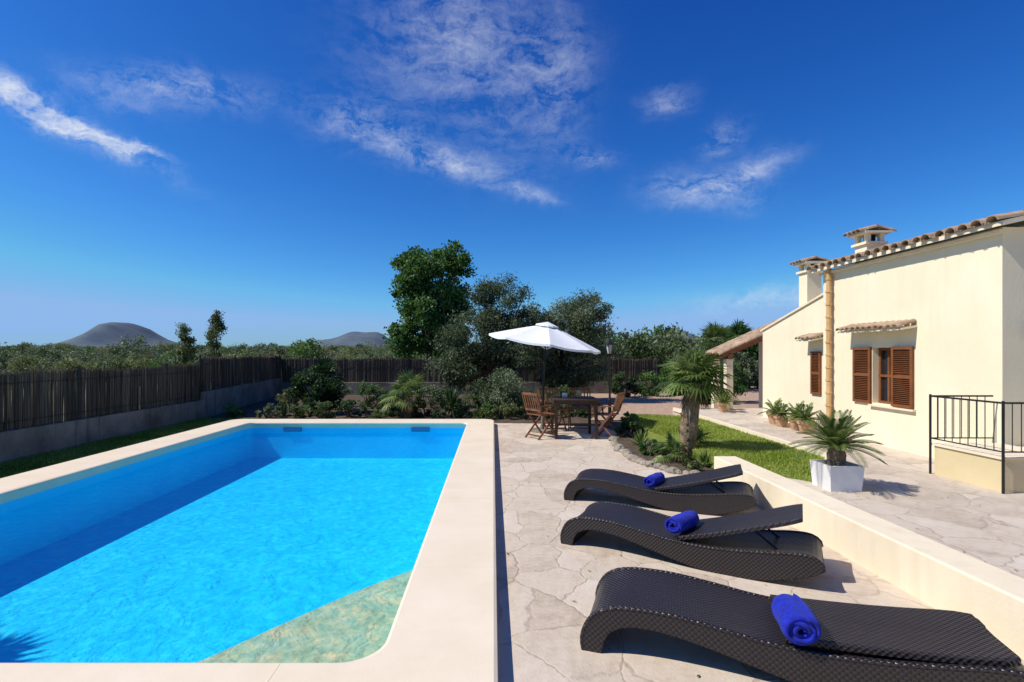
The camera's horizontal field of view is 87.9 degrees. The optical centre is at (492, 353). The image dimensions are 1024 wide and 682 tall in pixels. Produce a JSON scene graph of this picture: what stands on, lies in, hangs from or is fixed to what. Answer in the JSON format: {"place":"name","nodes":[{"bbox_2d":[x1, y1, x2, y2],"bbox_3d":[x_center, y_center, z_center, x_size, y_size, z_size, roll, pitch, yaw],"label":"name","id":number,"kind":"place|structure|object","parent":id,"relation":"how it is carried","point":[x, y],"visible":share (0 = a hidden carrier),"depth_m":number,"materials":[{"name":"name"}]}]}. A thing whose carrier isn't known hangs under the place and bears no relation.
{"place":"outdoors","nodes":[
{"label":"outdoors","id":0,"kind":"place"},
{"bbox_2d":[0,417,259,477],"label":"lawn","id":1,"kind":"structure","parent":0,"point":[97,447],"depth_m":8.52,"materials":[{"name":"plant"}]},
{"bbox_2d":[2,322,697,349],"bbox_3d":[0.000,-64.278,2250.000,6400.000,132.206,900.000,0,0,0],"label":"distant hills","id":2,"kind":"structure","parent":0,"point":[109,333],"depth_m":2112.72,"materials":[{"name":"grey stone"}]},
{"bbox_2d":[2,357,756,425],"bbox_3d":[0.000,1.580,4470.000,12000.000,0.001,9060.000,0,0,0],"label":"ground","id":3,"kind":"structure","parent":0,"point":[190,363],"depth_m":21.87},
{"bbox_2d":[0,363,203,462],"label":"reed fence","id":4,"kind":"object","parent":3,"relation":"on","point":[33,423],"visible":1,"depth_m":9.17,"materials":[{"name":"dried reed"},{"name":"concrete"}]},
{"bbox_2d":[169,322,199,364],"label":"poplar tree","id":5,"kind":"object","parent":3,"relation":"on","point":[185,338],"visible":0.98,"depth_m":28.42,"materials":[{"name":"green plant"}]},
{"bbox_2d":[204,310,227,357],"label":"poplar tree","id":6,"kind":"object","parent":3,"relation":"on","point":[216,327],"visible":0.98,"depth_m":27.84,"materials":[{"name":"green plant"}]},
{"bbox_2d":[198,354,282,417],"bbox_3d":[-7.500,0.819,16.350,0.180,1.562,7.409,0,0,-8],"label":"reed fence","id":7,"kind":"object","parent":3,"relation":"on","point":[241,381],"visible":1,"depth_m":15.18,"materials":[{"name":"dried reed"},{"name":"concrete"}]},
{"bbox_2d":[0,321,758,388],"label":"scrubland trees","id":8,"kind":"object","parent":3,"relation":"on","point":[666,344],"visible":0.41,"depth_m":30.47,"materials":[{"name":"green plant"}]},
{"bbox_2d":[382,239,477,359],"bbox_3d":[-2.820,-1.788,23.916,4.363,6.890,3.709,0,0,0],"label":"broadleaf tree","id":9,"kind":"object","parent":3,"relation":"on","point":[421,293],"visible":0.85,"depth_m":23.40,"materials":[{"name":"green plant"}]},
{"bbox_2d":[281,357,659,394],"bbox_3d":[-0.803,0.873,20.200,14.444,1.454,0.180,0,0,-2],"label":"reed fence","id":10,"kind":"object","parent":3,"relation":"on","point":[354,372],"visible":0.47,"depth_m":20.12,"materials":[{"name":"dried reed"},{"name":"concrete"}]},
{"bbox_2d":[714,456,1023,659],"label":"retaining wall","id":11,"kind":"structure","parent":3,"relation":"on","point":[933,574],"depth_m":3.49,"materials":[{"name":"beige paint"}]},
{"bbox_2d":[207,395,619,424],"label":"planting bed soil","id":12,"kind":"structure","parent":0,"point":[249,410],"depth_m":13.48,"materials":[{"name":"brown soil"}]},
{"bbox_2d":[223,403,245,417],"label":"shrub","id":13,"kind":"object","parent":12,"relation":"on","point":[231,413],"visible":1,"depth_m":12.84,"materials":[{"name":"green plant"}]},
{"bbox_2d":[255,403,281,417],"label":"shrub","id":14,"kind":"object","parent":12,"relation":"on","point":[271,414],"visible":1,"depth_m":12.71,"materials":[{"name":"green plant"}]},
{"bbox_2d":[273,401,289,416],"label":"yucca plant","id":15,"kind":"object","parent":12,"relation":"on","point":[284,409],"visible":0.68,"depth_m":13.14,"materials":[{"name":"green plant"}]},
{"bbox_2d":[275,389,300,404],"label":"shrub","id":16,"kind":"object","parent":12,"relation":"on","point":[283,397],"visible":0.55,"depth_m":15.12,"materials":[{"name":"green plant"}]},
{"bbox_2d":[288,404,313,413],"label":"shrub","id":17,"kind":"object","parent":12,"relation":"on","point":[306,409],"visible":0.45,"depth_m":13.10,"materials":[{"name":"green plant"}]},
{"bbox_2d":[290,404,313,418],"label":"shrub","id":18,"kind":"object","parent":12,"relation":"on","point":[300,413],"visible":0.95,"depth_m":12.37,"materials":[{"name":"green plant"}]},
{"bbox_2d":[295,389,310,405],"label":"shrub","id":19,"kind":"object","parent":12,"relation":"on","point":[306,394],"visible":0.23,"depth_m":14.53,"materials":[{"name":"green plant"}]},
{"bbox_2d":[287,363,345,411],"bbox_3d":[-4.559,0.942,13.609,1.570,1.382,1.083,0,0,13],"label":"dark shrub","id":20,"kind":"object","parent":12,"relation":"on","point":[318,392],"visible":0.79,"depth_m":13.48,"materials":[{"name":"green plant"}]},
{"bbox_2d":[312,401,336,418],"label":"shrub","id":21,"kind":"object","parent":12,"relation":"on","point":[320,412],"visible":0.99,"depth_m":12.28,"materials":[{"name":"green plant"}]},
{"bbox_2d":[305,354,346,410],"bbox_3d":[-4.397,0.803,13.922,1.230,1.554,1.362,0,0,-27],"label":"fan palm","id":22,"kind":"object","parent":12,"relation":"on","point":[327,368],"visible":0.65,"depth_m":13.77,"materials":[{"name":"green plant"}]},
{"bbox_2d":[330,381,352,409],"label":"shrub","id":23,"kind":"object","parent":12,"relation":"on","point":[347,390],"visible":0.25,"depth_m":14.62,"materials":[{"name":"green plant"}]},
{"bbox_2d":[334,399,364,416],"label":"shrub","id":24,"kind":"object","parent":12,"relation":"on","point":[345,405],"visible":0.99,"depth_m":12.83,"materials":[{"name":"green plant"}]},
{"bbox_2d":[356,382,377,406],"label":"shrub","id":25,"kind":"object","parent":12,"relation":"on","point":[362,392],"visible":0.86,"depth_m":15.35,"materials":[{"name":"green plant"}]},
{"bbox_2d":[354,405,381,416],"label":"shrub","id":26,"kind":"object","parent":12,"relation":"on","point":[363,411],"visible":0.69,"depth_m":12.97,"materials":[{"name":"green plant"}]},
{"bbox_2d":[366,383,389,406],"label":"shrub","id":27,"kind":"object","parent":12,"relation":"on","point":[369,399],"visible":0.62,"depth_m":15.29,"materials":[{"name":"green plant"}]},
{"bbox_2d":[367,409,389,418],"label":"grass clump","id":28,"kind":"object","parent":12,"relation":"on","point":[378,414],"visible":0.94,"depth_m":12.47,"materials":[{"name":"green plant"}]},
{"bbox_2d":[375,388,397,409],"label":"shrub","id":29,"kind":"object","parent":12,"relation":"on","point":[382,398],"visible":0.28,"depth_m":14.38,"materials":[{"name":"green plant"}]},
{"bbox_2d":[376,404,399,416],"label":"shrub","id":30,"kind":"object","parent":12,"relation":"on","point":[389,412],"visible":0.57,"depth_m":13.08,"materials":[{"name":"green plant"}]},
{"bbox_2d":[393,401,415,417],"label":"shrub","id":31,"kind":"object","parent":12,"relation":"on","point":[399,412],"visible":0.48,"depth_m":12.82,"materials":[{"name":"green plant"}]},
{"bbox_2d":[390,387,421,413],"bbox_3d":[-2.233,1.174,13.284,0.732,0.877,0.694,0,0,26],"label":"shrub","id":32,"kind":"object","parent":12,"relation":"on","point":[393,407],"visible":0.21,"depth_m":13.16,"materials":[{"name":"green plant"}]},
{"bbox_2d":[378,369,434,417],"bbox_3d":[-2.096,1.000,12.780,1.552,1.290,1.454,0,0,-35],"label":"fan palm","id":33,"kind":"object","parent":12,"relation":"on","point":[409,381],"visible":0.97,"depth_m":12.67,"materials":[{"name":"green plant"}]},
{"bbox_2d":[412,400,432,416],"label":"shrub","id":34,"kind":"object","parent":12,"relation":"on","point":[421,404],"visible":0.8,"depth_m":13.02,"materials":[{"name":"green plant"}]},
{"bbox_2d":[415,384,442,407],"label":"shrub","id":35,"kind":"object","parent":12,"relation":"on","point":[435,390],"visible":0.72,"depth_m":15.05,"materials":[{"name":"green plant"}]},
{"bbox_2d":[432,389,455,407],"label":"shrub","id":36,"kind":"object","parent":12,"relation":"on","point":[441,406],"visible":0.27,"depth_m":15.02,"materials":[{"name":"green plant"}]},
{"bbox_2d":[431,405,462,418],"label":"shrub","id":37,"kind":"object","parent":12,"relation":"on","point":[444,414],"visible":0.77,"depth_m":12.38,"materials":[{"name":"green plant"}]},
{"bbox_2d":[425,388,472,417],"bbox_3d":[-0.960,1.131,12.617,1.296,0.793,1.298,0,0,-35],"label":"yucca plant","id":38,"kind":"object","parent":12,"relation":"on","point":[451,397],"visible":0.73,"depth_m":12.46,"materials":[{"name":"green plant"}]},
{"bbox_2d":[443,385,472,405],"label":"shrub","id":39,"kind":"object","parent":12,"relation":"on","point":[467,387],"visible":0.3,"depth_m":13.84,"materials":[{"name":"green plant"}]},
{"bbox_2d":[446,398,474,418],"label":"shrub","id":40,"kind":"object","parent":12,"relation":"on","point":[465,408],"visible":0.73,"depth_m":12.52,"materials":[{"name":"green plant"}]},
{"bbox_2d":[469,377,490,409],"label":"shrub","id":41,"kind":"object","parent":12,"relation":"on","point":[476,394],"visible":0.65,"depth_m":13.28,"materials":[{"name":"green plant"}]},
{"bbox_2d":[468,407,494,421],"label":"grass clump","id":42,"kind":"object","parent":12,"relation":"on","point":[480,413],"visible":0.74,"depth_m":12.36,"materials":[{"name":"green plant"}]},
{"bbox_2d":[467,401,500,417],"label":"shrub","id":43,"kind":"object","parent":12,"relation":"on","point":[491,406],"visible":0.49,"depth_m":12.68,"materials":[{"name":"green plant"}]},
{"bbox_2d":[422,271,554,394],"bbox_3d":[-0.078,-0.395,15.826,3.841,4.131,2.719,0,0,25],"label":"olive tree","id":44,"kind":"object","parent":12,"relation":"on","point":[486,355],"visible":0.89,"depth_m":15.62,"materials":[{"name":"green plant"}]},
{"bbox_2d":[475,380,506,408],"bbox_3d":[-0.009,1.076,13.675,0.904,1.065,0.600,0,0,0],"label":"shrub","id":45,"kind":"object","parent":12,"relation":"on","point":[495,386],"visible":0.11,"depth_m":13.62,"materials":[{"name":"green plant"}]},
{"bbox_2d":[484,403,518,418],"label":"shrub","id":46,"kind":"object","parent":12,"relation":"on","point":[503,408],"visible":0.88,"depth_m":12.56,"materials":[{"name":"green plant"}]},
{"bbox_2d":[478,364,532,413],"bbox_3d":[0.315,0.967,13.169,1.422,1.392,1.161,0,0,0],"label":"rounded shrub","id":47,"kind":"object","parent":12,"relation":"on","point":[503,385],"visible":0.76,"depth_m":13.08,"materials":[{"name":"green plant"}]},
{"bbox_2d":[509,406,534,418],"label":"shrub","id":48,"kind":"object","parent":12,"relation":"on","point":[520,415],"visible":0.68,"depth_m":12.48,"materials":[{"name":"green plant"}]},
{"bbox_2d":[529,408,550,419],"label":"shrub","id":49,"kind":"object","parent":12,"relation":"on","point":[548,416],"visible":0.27,"depth_m":12.28,"materials":[{"name":"green plant"}]},
{"bbox_2d":[540,388,570,412],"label":"shrub","id":50,"kind":"object","parent":12,"relation":"on","point":[551,395],"visible":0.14,"depth_m":13.76,"materials":[{"name":"green plant"}]},
{"bbox_2d":[549,404,568,417],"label":"shrub","id":51,"kind":"object","parent":12,"relation":"on","point":[565,415],"visible":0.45,"depth_m":12.98,"materials":[{"name":"green plant"}]},
{"bbox_2d":[546,377,577,395],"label":"rounded shrub","id":52,"kind":"object","parent":12,"relation":"on","point":[548,384],"visible":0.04,"depth_m":18.61,"materials":[{"name":"green plant"}]},
{"bbox_2d":[554,384,579,408],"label":"shrub","id":53,"kind":"object","parent":12,"relation":"on","point":[565,388],"visible":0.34,"depth_m":14.21,"materials":[{"name":"green plant"}]},
{"bbox_2d":[519,287,618,395],"bbox_3d":[2.150,-0.222,16.994,3.820,3.765,2.382,0,0,0],"label":"olive tree","id":54,"kind":"object","parent":12,"relation":"on","point":[562,367],"visible":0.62,"depth_m":16.61,"materials":[{"name":"green plant"}]},
{"bbox_2d":[562,406,591,416],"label":"shrub","id":55,"kind":"object","parent":12,"relation":"on","point":[577,413],"visible":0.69,"depth_m":12.88,"materials":[{"name":"green plant"}]},
{"bbox_2d":[604,340,614,420],"bbox_3d":[2.660,0.620,12.100,0.250,1.860,0.217,0,0,0],"label":"garden lamp post","id":56,"kind":"object","parent":12,"relation":"on","point":[609,345],"visible":0.84,"depth_m":12.08,"materials":[{"name":"black metal"}]},
{"bbox_2d":[0,0,1023,348],"label":"sky","id":57,"kind":"structure","parent":0,"point":[265,164],"materials":[{"name":"blue"}]},
{"bbox_2d":[604,421,713,474],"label":"palm bed soil","id":58,"kind":"object","parent":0,"point":[627,443],"visible":0.19,"depth_m":8.04,"materials":[{"name":"brown soil"}]},
{"bbox_2d":[614,419,644,436],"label":"shrub","id":59,"kind":"object","parent":58,"relation":"on","point":[633,425],"visible":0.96,"depth_m":9.68,"materials":[{"name":"green plant"}]},
{"bbox_2d":[620,411,639,429],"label":"shrub","id":60,"kind":"object","parent":58,"relation":"on","point":[633,416],"visible":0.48,"depth_m":10.58,"materials":[{"name":"green plant"}]},
{"bbox_2d":[627,429,651,444],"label":"agave plant","id":61,"kind":"object","parent":58,"relation":"on","point":[640,438],"visible":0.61,"depth_m":8.77,"materials":[{"name":"green plant"}]},
{"bbox_2d":[638,439,664,455],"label":"shrub","id":62,"kind":"object","parent":58,"relation":"on","point":[645,450],"visible":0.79,"depth_m":7.95,"materials":[{"name":"green plant"}]},
{"bbox_2d":[608,433,699,474],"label":"edging rocks","id":63,"kind":"object","parent":58,"relation":"on","point":[628,454],"visible":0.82,"depth_m":7.43,"materials":[{"name":"grey stone"}]},
{"bbox_2d":[651,431,693,463],"bbox_3d":[2.533,1.412,7.478,0.650,0.644,0.676,0,0,-44],"label":"fan palm","id":64,"kind":"object","parent":58,"relation":"on","point":[671,446],"visible":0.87,"depth_m":7.45,"materials":[{"name":"green plant"}]},
{"bbox_2d":[682,458,706,469],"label":"shrub","id":65,"kind":"object","parent":58,"relation":"on","point":[694,465],"visible":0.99,"depth_m":6.85,"materials":[{"name":"green plant"}]},
{"bbox_2d":[651,345,740,458],"bbox_3d":[2.937,0.703,7.701,1.299,1.695,1.204,0,0,0],"label":"fan palm","id":66,"kind":"object","parent":58,"relation":"on","point":[696,367],"visible":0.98,"depth_m":7.63,"materials":[{"name":"green plant"}]},
{"bbox_2d":[676,426,715,453],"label":"fan palm","id":67,"kind":"object","parent":58,"relation":"on","point":[700,434],"visible":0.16,"depth_m":8.01,"materials":[{"name":"green plant"}]},
{"bbox_2d":[691,450,715,466],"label":"agave plant","id":68,"kind":"object","parent":58,"relation":"on","point":[702,457],"visible":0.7,"depth_m":7.12,"materials":[{"name":"green plant"}]},
{"bbox_2d":[582,383,758,419],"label":"gravel driveway","id":69,"kind":"structure","parent":0,"point":[646,404],"depth_m":16.57,"materials":[{"name":"beige gravel"}]},
{"bbox_2d":[603,371,642,396],"bbox_3d":[4.525,1.102,18.619,1.302,1.022,1.088,0,0,31],"label":"shrub","id":70,"kind":"object","parent":69,"relation":"on","point":[629,385],"visible":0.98,"depth_m":18.43,"materials":[{"name":"green plant"}]},
{"bbox_2d":[636,370,664,396],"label":"rounded shrub","id":71,"kind":"object","parent":69,"relation":"on","point":[654,379],"visible":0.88,"depth_m":18.88,"materials":[{"name":"green plant"}]},
{"bbox_2d":[657,359,690,395],"bbox_3d":[6.896,0.950,19.591,1.836,1.514,1.574,0,0,0],"label":"rounded shrub","id":72,"kind":"object","parent":69,"relation":"on","point":[664,372],"visible":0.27,"depth_m":19.35,"materials":[{"name":"green plant"}]},
{"bbox_2d":[695,377,721,403],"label":"rounded shrub","id":73,"kind":"object","parent":69,"relation":"on","point":[709,400],"visible":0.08,"depth_m":16.03,"materials":[{"name":"green plant"}]},
{"bbox_2d":[693,320,731,351],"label":"fan palm","id":74,"kind":"object","parent":69,"relation":"on","point":[713,331],"visible":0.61,"depth_m":21.79,"materials":[{"name":"green plant"}]},
{"bbox_2d":[720,360,751,396],"bbox_3d":[7.365,0.892,16.609,1.243,1.436,1.283,0,0,34],"label":"rounded shrub","id":75,"kind":"object","parent":69,"relation":"on","point":[739,386],"visible":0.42,"depth_m":16.39,"materials":[{"name":"green plant"}]},
{"bbox_2d":[721,317,753,376],"bbox_3d":[10.576,-0.026,23.056,2.030,3.211,2.081,0,0,0],"label":"fan palm","id":76,"kind":"object","parent":69,"relation":"on","point":[737,330],"visible":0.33,"depth_m":22.80,"materials":[{"name":"green plant"}]},
{"bbox_2d":[628,413,824,481],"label":"lawn","id":77,"kind":"structure","parent":0,"point":[657,437],"depth_m":7.60,"materials":[{"name":"plant"}]},
{"bbox_2d":[673,407,826,459],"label":"lawn kerb","id":78,"kind":"structure","parent":77,"relation":"on","point":[762,435],"depth_m":8.73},
{"bbox_2d":[494,423,1023,681],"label":"patio","id":79,"kind":"structure","parent":0,"point":[545,577],"depth_m":3.64,"materials":[{"name":"beige stone"}]},
{"bbox_2d":[0,419,497,681],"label":"swimming pool","id":80,"kind":"structure","parent":79,"relation":"in","point":[299,550],"depth_m":5.45,"materials":[{"name":"liquid"}]},
{"bbox_2d":[521,392,558,439],"bbox_3d":[0.859,1.139,9.735,0.516,0.843,0.494,0,0,-35],"label":"wooden folding chair","id":81,"kind":"object","parent":79,"relation":"on","point":[539,413],"visible":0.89,"depth_m":9.64,"materials":[{"name":"brown wood"}]},
{"bbox_2d":[489,322,600,432],"bbox_3d":[1.020,0.465,10.520,2.048,2.169,2.078,0,0,23],"label":"patio umbrella","id":82,"kind":"object","parent":79,"relation":"on","point":[545,334],"visible":0.95,"depth_m":9.99,"materials":[{"name":"fabric"}]},
{"bbox_2d":[538,388,566,430],"bbox_3d":[1.193,1.139,10.725,0.494,0.843,0.516,0,0,-15],"label":"wooden folding chair","id":83,"kind":"object","parent":79,"relation":"on","point":[549,408],"visible":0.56,"depth_m":10.81,"materials":[{"name":"brown wood"}]},
{"bbox_2d":[549,390,599,438],"bbox_3d":[1.500,1.120,9.899,0.840,0.860,0.798,0,0,0],"label":"garden table","id":84,"kind":"object","parent":79,"relation":"on","point":[578,398],"visible":0.97,"depth_m":9.57,"materials":[{"name":"brown wood"}]},
{"bbox_2d":[567,388,589,430],"bbox_3d":[1.755,1.139,10.776,0.494,0.843,0.516,0,0,10],"label":"wooden folding chair","id":85,"kind":"object","parent":79,"relation":"on","point":[576,408],"visible":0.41,"depth_m":10.81,"materials":[{"name":"brown wood"}]},
{"bbox_2d":[591,392,625,438],"bbox_3d":[2.103,1.139,9.687,0.516,0.843,0.494,0,0,30],"label":"wooden folding chair","id":86,"kind":"object","parent":79,"relation":"on","point":[618,402],"visible":0.97,"depth_m":9.58,"materials":[{"name":"brown wood"}]},
{"bbox_2d":[564,464,757,514],"bbox_3d":[1.696,1.341,5.502,1.844,0.439,0.523,0,0,22],"label":"sun lounger","id":87,"kind":"object","parent":79,"relation":"on","point":[703,493],"visible":0.98,"depth_m":5.29,"materials":[{"name":"wicker"}]},
{"bbox_2d":[643,472,664,486],"bbox_3d":[1.673,1.305,5.499,0.138,0.123,0.298,0,0,38],"label":"rolled towel","id":88,"kind":"object","parent":87,"relation":"on","point":[654,479],"visible":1,"depth_m":5.41,"materials":[{"name":"blue fabric"}]},
{"bbox_2d":[560,501,825,580],"bbox_3d":[1.473,1.327,4.093,1.844,0.467,0.523,0,0,30],"label":"sun lounger","id":89,"kind":"object","parent":79,"relation":"on","point":[746,546],"visible":0.96,"depth_m":3.84,"materials":[{"name":"wicker"}]},
{"bbox_2d":[664,510,698,533],"bbox_3d":[1.443,1.280,4.040,0.308,0.134,0.151,0,0,-44],"label":"rolled towel","id":90,"kind":"object","parent":89,"relation":"on","point":[682,522],"visible":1,"depth_m":3.96,"materials":[{"name":"blue fabric"}]},
{"bbox_2d":[507,440,1020,676],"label":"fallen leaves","id":91,"kind":"object","parent":79,"relation":"on","point":[764,584],"visible":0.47,"depth_m":3.77,"materials":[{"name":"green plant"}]},
{"bbox_2d":[580,567,1023,681],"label":"sun lounger","id":92,"kind":"object","parent":79,"relation":"on","point":[864,643],"visible":0.97,"depth_m":2.55,"materials":[{"name":"wicker"}]},
{"bbox_2d":[771,593,820,645],"bbox_3d":[1.442,1.263,2.532,0.172,0.153,0.279,0,0,16],"label":"rolled towel","id":93,"kind":"object","parent":92,"relation":"on","point":[796,619],"visible":1,"depth_m":2.43,"materials":[{"name":"blue fabric"}]},
{"bbox_2d":[673,408,1023,578],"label":"terrace","id":94,"kind":"structure","parent":0,"point":[905,490],"depth_m":4.83,"materials":[{"name":"beige stone"}]},
{"bbox_2d":[709,391,740,411],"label":"potted palm","id":95,"kind":"object","parent":94,"relation":"on","point":[723,406],"visible":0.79,"depth_m":12.12,"materials":[{"name":"plant"}]},
{"bbox_2d":[758,398,789,424],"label":"potted palm","id":96,"kind":"object","parent":94,"relation":"on","point":[770,417],"visible":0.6,"depth_m":10.05,"materials":[{"name":"plant"}]},
{"bbox_2d":[766,402,789,426],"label":"potted palm","id":97,"kind":"object","parent":94,"relation":"on","point":[782,422],"visible":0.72,"depth_m":9.68,"materials":[{"name":"ceramic"}]},
{"bbox_2d":[778,400,813,429],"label":"potted palm","id":98,"kind":"object","parent":94,"relation":"on","point":[793,424],"visible":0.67,"depth_m":9.31,"materials":[{"name":"plant"}]},
{"bbox_2d":[787,402,820,432],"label":"potted palm","id":99,"kind":"object","parent":94,"relation":"on","point":[803,416],"visible":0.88,"depth_m":8.96,"materials":[{"name":"plant"}]},
{"bbox_2d":[787,409,888,491],"bbox_3d":[3.465,0.957,5.276,0.886,0.786,0.858,0,0,0],"label":"potted cycad","id":100,"kind":"object","parent":94,"relation":"on","point":[835,471],"visible":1,"depth_m":5.23,"materials":[{"name":"plant"}]},
{"bbox_2d":[705,209,1023,493],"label":"villa","id":101,"kind":"object","parent":94,"relation":"on","point":[915,345],"visible":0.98,"depth_m":7.03,"materials":[{"name":"beige paint"}]},
{"bbox_2d":[882,350,886,400],"bbox_3d":[5.790,0.330,7.720,0.020,0.818,0.398,0,0,0],"label":"window glass","id":102,"kind":"structure","parent":101,"relation":"in","point":[884,352],"depth_m":7.84,"materials":[{"name":"glass"}]},
{"bbox_2d":[878,348,890,403],"bbox_3d":[5.761,0.330,7.720,0.033,0.816,0.398,0,0,0],"label":"window frame","id":103,"kind":"structure","parent":101,"relation":"in","point":[880,375],"depth_m":7.74,"materials":[{"name":"brown wood"}]}
]}

